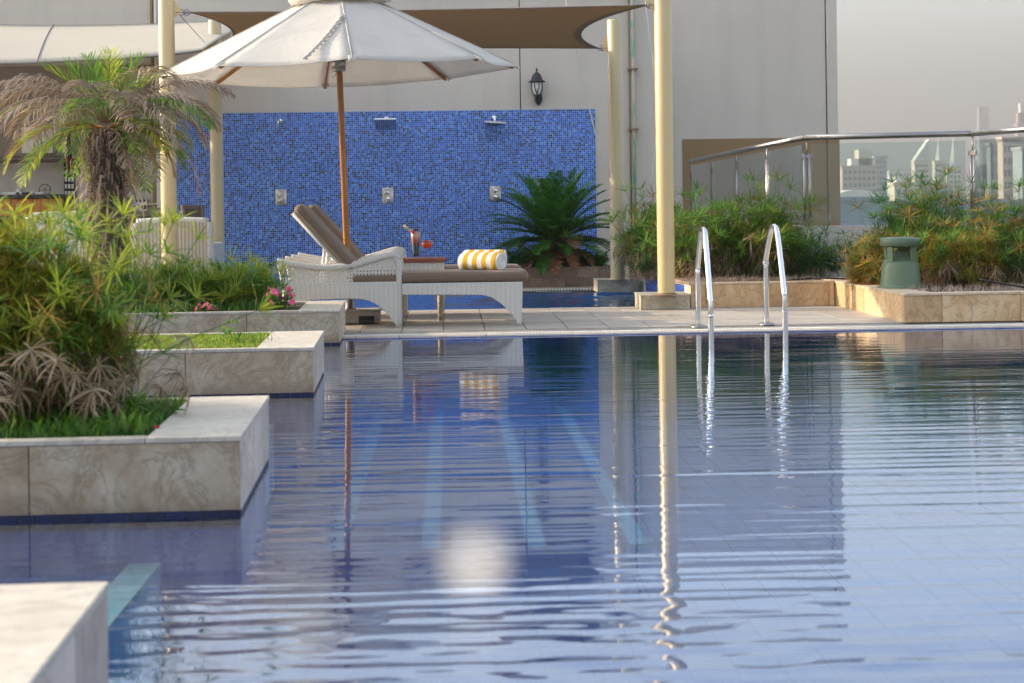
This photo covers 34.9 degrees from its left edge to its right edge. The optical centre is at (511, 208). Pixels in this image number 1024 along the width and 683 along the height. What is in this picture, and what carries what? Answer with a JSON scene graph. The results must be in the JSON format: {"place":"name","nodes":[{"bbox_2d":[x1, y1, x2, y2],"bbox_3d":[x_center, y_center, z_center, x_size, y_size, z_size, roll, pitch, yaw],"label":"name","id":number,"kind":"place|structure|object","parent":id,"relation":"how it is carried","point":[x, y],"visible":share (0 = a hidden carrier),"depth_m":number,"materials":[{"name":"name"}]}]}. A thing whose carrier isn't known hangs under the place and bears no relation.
{"place":"outdoors","nodes":[
{"label":"outdoors","id":0,"kind":"place"},
{"bbox_2d":[0,392,185,438],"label":"grass","id":1,"kind":"structure","parent":0,"point":[161,416],"depth_m":5.33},
{"bbox_2d":[130,212,156,230],"bbox_3d":[-4.162,0.522,18.635,0.300,0.962,0.557,-1,0,-2],"label":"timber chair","id":2,"kind":"object","parent":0,"point":[147,215],"visible":0.2,"depth_m":18.36,"materials":[{"name":"brown wood"}]},
{"bbox_2d":[0,328,1023,661],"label":"pool water","id":3,"kind":"structure","parent":0,"point":[922,430],"depth_m":6.22,"materials":[{"name":"blue liquid"}]},
{"bbox_2d":[0,328,1023,682],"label":"pool basin","id":4,"kind":"object","parent":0,"point":[796,636],"visible":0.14,"depth_m":5.68,"materials":[{"name":"tile"}]},
{"bbox_2d":[0,582,108,682],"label":"stone planter","id":5,"kind":"object","parent":4,"relation":"on","point":[53,632],"visible":1,"depth_m":2.88,"materials":[{"name":"beige stone"}]},
{"bbox_2d":[0,395,268,672],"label":"stone planter","id":6,"kind":"object","parent":4,"relation":"on","point":[206,456],"visible":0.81,"depth_m":5.17,"materials":[{"name":"beige stone"}]},
{"bbox_2d":[0,390,153,438],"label":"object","id":7,"kind":"object","parent":6,"relation":"on","point":[134,417],"visible":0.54,"depth_m":5.38,"materials":[{"name":"green plant"}]},
{"bbox_2d":[0,189,284,434],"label":"papyrus clump","id":8,"kind":"object","parent":6,"relation":"on","point":[59,315],"visible":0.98,"depth_m":5.60,"materials":[{"name":"green plant"}]},
{"bbox_2d":[4,331,323,482],"bbox_3d":[-3.212,1.130,8.931,4.300,0.750,1.170,-1,0,-4],"label":"stone planter","id":9,"kind":"object","parent":4,"relation":"on","point":[288,363],"visible":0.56,"depth_m":8.47,"materials":[{"name":"beige stone"}]},
{"bbox_2d":[91,331,269,349],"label":"grass","id":10,"kind":"structure","parent":9,"relation":"on","point":[209,340],"depth_m":9.00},
{"bbox_2d":[218,319,245,340],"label":"papyrus clump","id":11,"kind":"object","parent":9,"relation":"in","point":[229,331],"visible":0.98,"depth_m":8.96,"materials":[{"name":"green plant"}]},
{"bbox_2d":[238,320,278,345],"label":"grass sprig","id":12,"kind":"object","parent":9,"relation":"in","point":[255,338],"depth_m":8.88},
{"bbox_2d":[99,300,345,344],"bbox_3d":[-3.413,1.133,12.136,4.300,0.750,1.220,-1,0,-4],"label":"stone planter","id":13,"kind":"object","parent":4,"relation":"on","point":[328,318],"visible":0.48,"depth_m":11.64,"materials":[{"name":"beige stone"}]},
{"bbox_2d":[0,44,236,311],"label":"palm","id":14,"kind":"object","parent":13,"relation":"on","point":[106,161],"visible":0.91,"depth_m":12.11,"materials":[{"name":"green plant"}]},
{"bbox_2d":[102,255,182,312],"bbox_3d":[-2.794,0.621,12.214,0.821,0.554,0.893,-1,0,-2],"label":"papyrus clump","id":15,"kind":"object","parent":13,"relation":"in","point":[130,285],"visible":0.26,"depth_m":12.04,"materials":[{"name":"green plant"}]},
{"bbox_2d":[134,252,230,311],"bbox_3d":[-2.434,0.562,12.226,0.779,0.516,0.846,-1,0,36],"label":"papyrus clump","id":16,"kind":"object","parent":13,"relation":"in","point":[185,278],"visible":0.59,"depth_m":12.07,"materials":[{"name":"green plant"}]},
{"bbox_2d":[195,302,218,311],"bbox_3d":[-2.210,0.719,11.772,0.185,0.090,0.149,-1,0,-2],"label":"flower cluster","id":17,"kind":"object","parent":13,"relation":"on","point":[209,308],"visible":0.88,"depth_m":11.77,"materials":[{"name":"pink plant"}]},
{"bbox_2d":[131,295,283,312],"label":"ground cover","id":18,"kind":"object","parent":13,"relation":"on","point":[253,304],"visible":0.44,"depth_m":11.89,"materials":[{"name":"green plant"}]},
{"bbox_2d":[183,240,278,309],"bbox_3d":[-2.105,0.507,12.242,0.811,0.548,0.874,-1,0,-2],"label":"papyrus clump","id":19,"kind":"object","parent":13,"relation":"on","point":[239,277],"visible":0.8,"depth_m":12.09,"materials":[{"name":"green plant"}]},
{"bbox_2d":[242,257,299,301],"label":"papyrus clump","id":20,"kind":"object","parent":13,"relation":"on","point":[275,282],"visible":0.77,"depth_m":12.19,"materials":[{"name":"green plant"}]},
{"bbox_2d":[263,286,296,309],"bbox_3d":[-1.684,0.660,11.850,0.272,0.190,0.238,-1,0,-2],"label":"flower cluster","id":21,"kind":"object","parent":13,"relation":"on","point":[286,297],"visible":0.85,"depth_m":11.83,"materials":[{"name":"pink plant"}]},
{"bbox_2d":[239,286,1023,338],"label":"deck","id":22,"kind":"structure","parent":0,"point":[535,322],"depth_m":13.23,"materials":[{"name":"stone"}]},
{"bbox_2d":[26,211,90,281],"bbox_3d":[-4.769,0.496,17.390,0.829,0.932,0.755,-1,0,-15],"label":"wicker sofa","id":23,"kind":"object","parent":22,"relation":"on","point":[43,225],"visible":0.05,"depth_m":17.02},
{"bbox_2d":[158,0,180,270],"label":"sail post","id":24,"kind":"object","parent":22,"relation":"on","point":[167,11],"visible":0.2,"depth_m":15.93,"materials":[{"name":"metal"}]},
{"bbox_2d":[131,217,223,295],"bbox_3d":[-3.458,0.516,16.851,0.858,0.855,0.755,-1,0,-2],"label":"wicker sofa","id":25,"kind":"object","parent":22,"relation":"on","point":[186,239],"visible":0.37,"depth_m":16.49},
{"bbox_2d":[181,205,204,217],"bbox_3d":[-3.632,0.480,18.366,0.260,1.032,0.480,-1,0,-31],"label":"timber chair","id":26,"kind":"object","parent":22,"relation":"on","point":[188,209],"visible":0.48,"depth_m":18.26,"materials":[{"name":"brown wood"}]},
{"bbox_2d":[204,20,224,265],"bbox_3d":[-3.572,-0.630,19.560,0.212,3.250,0.155,-1,0,-31],"label":"sail post","id":27,"kind":"object","parent":22,"relation":"on","point":[216,174],"visible":0.55,"depth_m":19.51,"materials":[{"name":"beige paint"}]},
{"bbox_2d":[0,21,230,64],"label":"awning","id":28,"kind":"object","parent":27,"relation":"attached to","point":[27,44],"visible":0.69,"depth_m":19.17,"materials":[{"name":"white fabric"}]},
{"bbox_2d":[0,0,656,284],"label":"hotel building","id":29,"kind":"structure","parent":22,"relation":"on","point":[441,159],"depth_m":21.05,"materials":[{"name":"tile"}]},
{"bbox_2d":[0,159,84,162],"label":"wall shelf","id":30,"kind":"object","parent":29,"relation":"attached to","point":[41,160],"depth_m":20.59,"materials":[{"name":"brown wood"}]},
{"bbox_2d":[0,65,151,156],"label":"mauve wall panel","id":31,"kind":"structure","parent":29,"relation":"attached to","point":[6,73],"depth_m":20.84,"materials":[{"name":"paint"}]},
{"bbox_2d":[21,127,52,152],"bbox_3d":[-6.058,-0.867,20.811,0.390,0.329,0.038,-1,0,-2],"label":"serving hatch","id":32,"kind":"object","parent":31,"relation":"attached to","point":[31,140],"visible":0.36,"depth_m":20.79,"materials":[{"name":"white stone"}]},
{"bbox_2d":[74,156,90,197],"bbox_3d":[-5.468,-0.413,20.889,0.262,0.577,0.028,-1,0,-2],"label":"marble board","id":33,"kind":"object","parent":29,"relation":"attached to","point":[82,185],"visible":0.07,"depth_m":20.87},
{"bbox_2d":[134,199,157,210],"bbox_3d":[-4.666,-0.044,20.867,0.334,0.168,0.127,-1,0,-2],"label":"socket box","id":34,"kind":"object","parent":29,"relation":"attached to","point":[145,205],"visible":0.75,"depth_m":20.83,"materials":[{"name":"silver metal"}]},
{"bbox_2d":[150,0,157,115],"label":"conduit","id":35,"kind":"object","parent":29,"relation":"attached to","point":[153,59],"visible":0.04,"depth_m":20.89,"materials":[{"name":"metal"}]},
{"bbox_2d":[152,83,157,208],"bbox_3d":[-4.583,-0.799,20.918,0.061,1.620,0.038,-1,0,-2],"label":"trunking","id":36,"kind":"object","parent":29,"relation":"attached to","point":[155,192],"visible":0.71,"depth_m":20.90,"materials":[{"name":"white paint"}]},
{"bbox_2d":[156,152,160,207],"bbox_3d":[-4.531,-0.357,20.915,0.049,0.714,0.048,-1,0,-2],"label":"white trunking","id":37,"kind":"object","parent":29,"relation":"attached to","point":[159,194],"visible":0.57,"depth_m":20.89,"materials":[{"name":"paint"}]},
{"bbox_2d":[275,189,286,204],"bbox_3d":[-2.969,-0.140,20.949,0.144,0.206,0.064,-1,0,-2],"label":"shower valve","id":38,"kind":"object","parent":29,"relation":"attached to","point":[280,196],"visible":1,"depth_m":20.96,"materials":[{"name":"silver metal"}]},
{"bbox_2d":[374,116,396,129],"bbox_3d":[-1.615,-1.096,20.876,0.276,0.193,0.319,-1,0,-2],"label":"overhead shower","id":39,"kind":"object","parent":29,"relation":"attached to","point":[386,123],"visible":1,"depth_m":20.82,"materials":[{"name":"silver metal"}]},
{"bbox_2d":[382,187,393,202],"bbox_3d":[-1.599,-0.163,21.002,0.144,0.206,0.064,-1,0,-2],"label":"shower valve","id":40,"kind":"object","parent":29,"relation":"attached to","point":[387,195],"visible":1,"depth_m":21.01,"materials":[{"name":"silver metal"}]},
{"bbox_2d":[484,115,505,125],"bbox_3d":[-0.221,-1.130,20.924,0.277,0.154,0.330,-1,0,-2],"label":"overhead shower","id":41,"kind":"object","parent":29,"relation":"attached to","point":[494,122],"visible":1,"depth_m":20.81,"materials":[{"name":"silver metal"}]},
{"bbox_2d":[490,186,500,201],"bbox_3d":[-0.216,-0.186,21.056,0.144,0.206,0.064,-1,0,-2],"label":"shower valve","id":42,"kind":"object","parent":29,"relation":"attached to","point":[495,192],"visible":0.98,"depth_m":21.06,"materials":[{"name":"silver metal"}]},
{"bbox_2d":[529,67,544,104],"bbox_3d":[0.321,-1.571,21.009,0.220,0.483,0.240,-1,0,-2],"label":"wall lantern","id":43,"kind":"object","parent":29,"relation":"attached to","point":[536,81],"depth_m":20.96,"materials":[{"name":"black metal"}]},
{"bbox_2d":[566,0,608,168],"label":"rope","id":44,"kind":"object","parent":29,"relation":"hanging from","point":[588,104],"visible":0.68,"depth_m":20.88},
{"bbox_2d":[627,0,638,227],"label":"drain pipe","id":45,"kind":"object","parent":29,"relation":"attached to","point":[633,128],"visible":0.7,"depth_m":21.09,"materials":[{"name":"metal"}]},
{"bbox_2d":[645,0,655,191],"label":"rope","id":46,"kind":"object","parent":29,"relation":"hanging from","point":[654,86],"visible":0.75,"depth_m":21.03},
{"bbox_2d":[345,299,380,323],"bbox_3d":[-1.362,0.819,13.674,0.510,0.274,0.466,-1,0,-2],"label":"concrete weight","id":47,"kind":"object","parent":22,"relation":"on","point":[353,315],"visible":0.7,"depth_m":13.47,"materials":[{"name":"beige concrete"}]},
{"bbox_2d":[155,0,519,278],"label":"umbrella","id":48,"kind":"object","parent":47,"relation":"on","point":[326,44],"visible":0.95,"depth_m":13.27,"materials":[{"name":"white fabric"}]},
{"bbox_2d":[277,204,527,327],"bbox_3d":[-0.887,0.458,13.393,2.017,1.000,0.676,-1,0,-2],"label":"sun lounger","id":49,"kind":"object","parent":22,"relation":"on","point":[386,289],"visible":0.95,"depth_m":13.07,"materials":[{"name":"white wicker"}]},
{"bbox_2d":[457,252,506,269],"bbox_3d":[-0.241,0.434,13.353,0.379,0.151,0.195,-1,0,31],"label":"rolled towel","id":50,"kind":"object","parent":49,"relation":"on","point":[482,261],"visible":1,"depth_m":13.28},
{"bbox_2d":[291,205,521,317],"bbox_3d":[-0.932,0.459,14.542,2.017,1.000,0.676,-1,0,-2],"label":"sun lounger","id":51,"kind":"object","parent":22,"relation":"on","point":[332,225],"visible":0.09,"depth_m":14.23,"materials":[{"name":"white wicker"}]},
{"bbox_2d":[463,249,506,257],"bbox_3d":[-0.241,0.438,14.393,0.379,0.144,0.186,-1,0,8],"label":"rolled towel","id":52,"kind":"object","parent":51,"relation":"on","point":[499,250],"visible":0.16,"depth_m":14.36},
{"bbox_2d":[403,257,445,320],"bbox_3d":[-0.779,0.691,13.962,0.434,0.529,0.398,-1,0,-2],"label":"side table","id":53,"kind":"object","parent":22,"relation":"on","point":[419,263],"visible":0.45,"depth_m":13.78,"materials":[{"name":"wicker"}]},
{"bbox_2d":[403,225,420,256],"bbox_3d":[-0.846,0.284,13.900,0.152,0.288,0.089,-1,0,-41],"label":"highball glass","id":54,"kind":"object","parent":53,"relation":"on","point":[415,240],"visible":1,"depth_m":13.89,"materials":[{"name":"white"}]},
{"bbox_2d":[521,265,625,286],"bbox_3d":[0.196,0.824,19.713,2.289,0.236,0.708,-1,0,-2],"label":"brick planter","id":55,"kind":"object","parent":22,"relation":"on","point":[569,276],"visible":0.43,"depth_m":19.39,"materials":[{"name":"tile"}]},
{"bbox_2d":[506,240,554,266],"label":"papyrus clump","id":56,"kind":"object","parent":55,"relation":"on","point":[523,253],"visible":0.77,"depth_m":19.52,"materials":[{"name":"green plant"}]},
{"bbox_2d":[484,168,609,274],"bbox_3d":[0.486,0.182,19.764,1.670,1.326,1.656,-1,0,-2],"label":"cycad","id":57,"kind":"object","parent":55,"relation":"in","point":[548,198],"visible":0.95,"depth_m":19.49,"materials":[{"name":"green plant"}]},
{"bbox_2d":[542,211,588,266],"bbox_3d":[0.628,0.356,19.507,0.639,0.743,0.705,-1,0,-2],"label":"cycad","id":58,"kind":"object","parent":55,"relation":"in","point":[567,236],"visible":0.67,"depth_m":19.46,"materials":[{"name":"green plant"}]},
{"bbox_2d":[571,246,609,266],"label":"papyrus clump","id":59,"kind":"object","parent":55,"relation":"in","point":[602,260],"visible":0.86,"depth_m":19.52,"materials":[{"name":"green plant"}]},
{"bbox_2d":[634,291,689,309],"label":"post plinth","id":60,"kind":"structure","parent":22,"relation":"on","point":[652,300],"depth_m":14.85,"materials":[{"name":"tile"}]},
{"bbox_2d":[647,0,677,294],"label":"sail post","id":61,"kind":"object","parent":60,"relation":"on","point":[661,9],"visible":1,"depth_m":14.70,"materials":[{"name":"beige paint"}]},
{"bbox_2d":[691,227,713,334],"bbox_3d":[1.464,0.791,12.435,0.124,1.298,0.694,-1,0,-2],"label":"grab rail","id":62,"kind":"object","parent":22,"relation":"on","point":[702,239],"visible":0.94,"depth_m":12.32,"materials":[{"name":"silver metal"}]},
{"bbox_2d":[629,270,805,307],"bbox_3d":[2.104,0.856,17.143,1.213,0.349,4.100,-1,0,-4],"label":"side planter","id":63,"kind":"object","parent":22,"relation":"on","point":[643,286],"visible":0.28,"depth_m":15.94,"materials":[{"name":"beige stone"},{"name":"grout"},{"name":"earth"}]},
{"bbox_2d":[597,179,705,285],"bbox_3d":[1.445,0.245,17.410,1.277,1.170,1.500,-1,0,-25],"label":"papyrus clump","id":64,"kind":"object","parent":63,"relation":"in","point":[640,262],"visible":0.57,"depth_m":17.25,"materials":[{"name":"green plant"}]},
{"bbox_2d":[639,178,761,278],"bbox_3d":[1.910,0.268,16.273,1.316,1.179,1.290,-1,0,-35],"label":"papyrus clump","id":65,"kind":"object","parent":63,"relation":"in","point":[685,241],"visible":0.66,"depth_m":16.07,"materials":[{"name":"green plant"}]},
{"bbox_2d":[679,272,821,281],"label":"dry leaf litter","id":66,"kind":"object","parent":63,"relation":"on","point":[746,278],"visible":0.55,"depth_m":15.54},
{"bbox_2d":[705,165,824,279],"bbox_3d":[2.514,0.215,16.189,1.240,1.306,1.374,-1,0,-2],"label":"papyrus clump","id":67,"kind":"object","parent":63,"relation":"in","point":[756,240],"visible":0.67,"depth_m":15.98,"materials":[{"name":"green plant"}]},
{"bbox_2d":[786,277,849,280],"bbox_3d":[2.961,0.664,15.300,0.817,0.036,0.248,-1,0,-24],"label":"irrigation pipe","id":68,"kind":"object","parent":63,"relation":"on","point":[817,278],"visible":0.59,"depth_m":15.26,"materials":[{"name":"black plastic"}]},
{"bbox_2d":[683,279,834,307],"bbox_3d":[2.290,0.798,15.879,1.338,0.230,1.606,-1,0,-2],"label":"raised planter","id":69,"kind":"object","parent":22,"relation":"on","point":[815,292],"visible":0.78,"depth_m":15.08,"materials":[{"name":"stone"}]},
{"bbox_2d":[782,222,854,277],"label":"papyrus clump","id":70,"kind":"object","parent":69,"relation":"in","point":[817,261],"visible":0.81,"depth_m":15.93,"materials":[{"name":"green plant"}]},
{"bbox_2d":[759,224,787,332],"bbox_3d":[2.018,0.776,12.513,0.124,1.312,0.792,-1,0,-2],"label":"grab rail","id":71,"kind":"object","parent":22,"relation":"on","point":[774,228],"visible":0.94,"depth_m":12.39,"materials":[{"name":"silver metal"}]},
{"bbox_2d":[685,220,1019,276],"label":"parapet wall","id":72,"kind":"structure","parent":22,"relation":"on","point":[847,228],"depth_m":16.87,"materials":[{"name":"white paint"}]},
{"bbox_2d":[689,126,1023,225],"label":"glass balustrade","id":73,"kind":"object","parent":72,"relation":"on","point":[722,177],"visible":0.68,"depth_m":18.57,"materials":[{"name":"glass"}]},
{"bbox_2d":[820,276,1023,322],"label":"raised planter","id":74,"kind":"object","parent":22,"relation":"on","point":[905,305],"visible":0.77,"depth_m":12.86,"materials":[{"name":"stone"}]},
{"bbox_2d":[819,227,868,276],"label":"papyrus clump","id":75,"kind":"object","parent":74,"relation":"in","point":[849,244],"visible":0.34,"depth_m":16.10,"materials":[{"name":"green plant"}]},
{"bbox_2d":[837,227,922,290],"bbox_3d":[3.291,0.472,14.519,0.809,0.652,1.055,-1,0,-2],"label":"papyrus clump","id":76,"kind":"object","parent":74,"relation":"in","point":[866,265],"visible":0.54,"depth_m":14.37,"materials":[{"name":"green plant"}]},
{"bbox_2d":[877,237,923,287],"bbox_3d":[3.275,0.454,13.753,0.386,0.426,0.386,-1,0,-2],"label":"garden speaker","id":77,"kind":"object","parent":74,"relation":"on","point":[900,268],"visible":0.98,"depth_m":13.63},
{"bbox_2d":[840,164,996,266],"bbox_3d":[3.812,0.184,15.050,1.440,1.213,1.542,-1,0,-2],"label":"papyrus clump","id":78,"kind":"object","parent":74,"relation":"in","point":[910,216],"visible":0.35,"depth_m":14.93,"materials":[{"name":"green plant"}]},
{"bbox_2d":[892,205,1023,288],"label":"papyrus clump","id":79,"kind":"object","parent":74,"relation":"in","point":[952,260],"visible":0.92,"depth_m":13.91,"materials":[{"name":"green plant"}]},
{"bbox_2d":[903,281,1023,291],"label":"dry leaf litter","id":80,"kind":"object","parent":74,"relation":"on","point":[993,288],"visible":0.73,"depth_m":13.41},
{"bbox_2d":[949,177,1023,285],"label":"papyrus clump","id":81,"kind":"object","parent":74,"relation":"in","point":[1013,272],"visible":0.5,"depth_m":14.24,"materials":[{"name":"green plant"}]},
{"bbox_2d":[671,0,840,227],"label":"building wing","id":82,"kind":"structure","parent":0,"point":[746,73],"depth_m":26.77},
{"bbox_2d":[840,149,877,192],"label":"city building","id":83,"kind":"structure","parent":0,"point":[859,172],"depth_m":908.29,"materials":[{"name":"white concrete"}]},
{"bbox_2d":[844,170,874,191],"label":"window","id":84,"kind":"structure","parent":83,"relation":"in","point":[854,171],"depth_m":907.99,"materials":[{"name":"grey glass"}]},
{"bbox_2d":[840,190,888,225],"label":"city building","id":85,"kind":"structure","parent":0,"point":[853,217],"depth_m":423.77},
{"bbox_2d":[872,156,886,195],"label":"city building","id":86,"kind":"structure","parent":0,"point":[881,162],"depth_m":1060.03,"materials":[{"name":"grey concrete"}]},
{"bbox_2d":[887,171,910,200],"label":"city building","id":87,"kind":"structure","parent":0,"point":[904,173],"depth_m":1515.13,"materials":[{"name":"white concrete"}]},
{"bbox_2d":[887,177,922,200],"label":"city building","id":88,"kind":"structure","parent":0,"point":[915,186],"depth_m":606.13,"materials":[{"name":"grey concrete"}]},
{"bbox_2d":[910,139,929,184],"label":"city building","id":89,"kind":"structure","parent":0,"point":[920,161],"depth_m":1111.68,"materials":[{"name":"white concrete"}]},
{"bbox_2d":[836,0,1023,199],"label":"sky","id":90,"kind":"structure","parent":0,"point":[903,65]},
{"bbox_2d":[922,185,950,199],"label":"city building","id":91,"kind":"structure","parent":0,"point":[942,189],"depth_m":758.10,"materials":[{"name":"grey concrete"}]},
{"bbox_2d":[932,142,944,184],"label":"city building","id":92,"kind":"structure","parent":0,"point":[937,162],"depth_m":1162.70,"materials":[{"name":"white concrete"}]},
{"bbox_2d":[946,137,961,198],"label":"city building","id":93,"kind":"structure","parent":0,"point":[957,174],"depth_m":1163.14,"materials":[{"name":"grey concrete"}]},
{"bbox_2d":[887,199,1023,223],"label":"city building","id":94,"kind":"structure","parent":0,"point":[966,206],"depth_m":434.99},
{"bbox_2d":[969,165,986,199],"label":"city building","id":95,"kind":"structure","parent":0,"point":[981,172],"depth_m":566.68,"materials":[{"name":"grey concrete"}]},
{"bbox_2d":[977,106,988,164],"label":"city building","id":96,"kind":"structure","parent":0,"point":[982,117],"depth_m":2631.47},
{"bbox_2d":[985,143,997,198],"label":"city building","id":97,"kind":"structure","parent":0,"point":[992,165],"depth_m":526.41,"materials":[{"name":"grey concrete"}]},
{"bbox_2d":[996,136,1023,198],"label":"city building","id":98,"kind":"structure","parent":0,"point":[1005,145],"depth_m":486.09,"materials":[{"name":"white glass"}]},
{"bbox_2d":[1004,146,1020,198],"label":"window","id":99,"kind":"structure","parent":98,"relation":"in","point":[1005,159],"depth_m":486.01,"materials":[{"name":"grey glass"}]},
{"bbox_2d":[1014,103,1023,146],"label":"city building","id":100,"kind":"structure","parent":0,"point":[1019,118],"depth_m":2028.49,"materials":[{"name":"white concrete"}]},
{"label":"side paving","id":101,"kind":"structure","parent":0,"visible":0},
{"bbox_2d":[0,194,76,265],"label":"bar counter","id":102,"kind":"object","parent":101,"relation":"on","point":[35,198],"visible":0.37,"depth_m":19.98,"materials":[{"name":"brown wood"}]},
{"bbox_3d":[-5.391,-0.082,20.677,0.517,0.048,0.340,-1,0,-2],"label":"low ledge","id":103,"kind":"object","parent":102,"relation":"attached to","visible":0},
{"bbox_2d":[64,162,75,198],"bbox_3d":[-5.648,-0.367,20.820,0.128,0.510,0.135,-1,0,-2],"label":"bottle rack","id":104,"kind":"object","parent":103,"relation":"on","point":[70,186],"visible":0.64,"depth_m":20.78,"materials":[{"name":"white paint"}]},
{"label":"ground","id":105,"kind":"structure","parent":0,"visible":0},
{"bbox_2d":[1011,147,1023,198],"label":"city building","id":106,"kind":"structure","parent":105,"relation":"on","point":[1018,163],"depth_m":479.21,"materials":[{"name":"white concrete"}]},
{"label":"splash pool basin","id":107,"kind":"structure","parent":0,"visible":0},
{"bbox_2d":[279,289,634,310],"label":"splash pool water","id":108,"kind":"structure","parent":107,"relation":"in","point":[582,298],"depth_m":16.90,"materials":[{"name":"blue liquid"}]},
{"bbox_2d":[593,278,637,292],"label":"post plinth","id":109,"kind":"structure","parent":108,"relation":"on","point":[604,285],"depth_m":17.99,"materials":[{"name":"tile"}]},
{"bbox_2d":[602,19,626,279],"bbox_3d":[1.138,-0.644,17.993,0.220,2.866,0.200,-1,0,37],"label":"sail post","id":110,"kind":"object","parent":109,"relation":"on","point":[611,46],"visible":1,"depth_m":17.92,"materials":[{"name":"beige paint"}]},
{"bbox_2d":[176,1,652,50],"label":"shade sail","id":111,"kind":"object","parent":110,"relation":"attached to","point":[559,27],"visible":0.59,"depth_m":16.29,"materials":[{"name":"brown fabric"}]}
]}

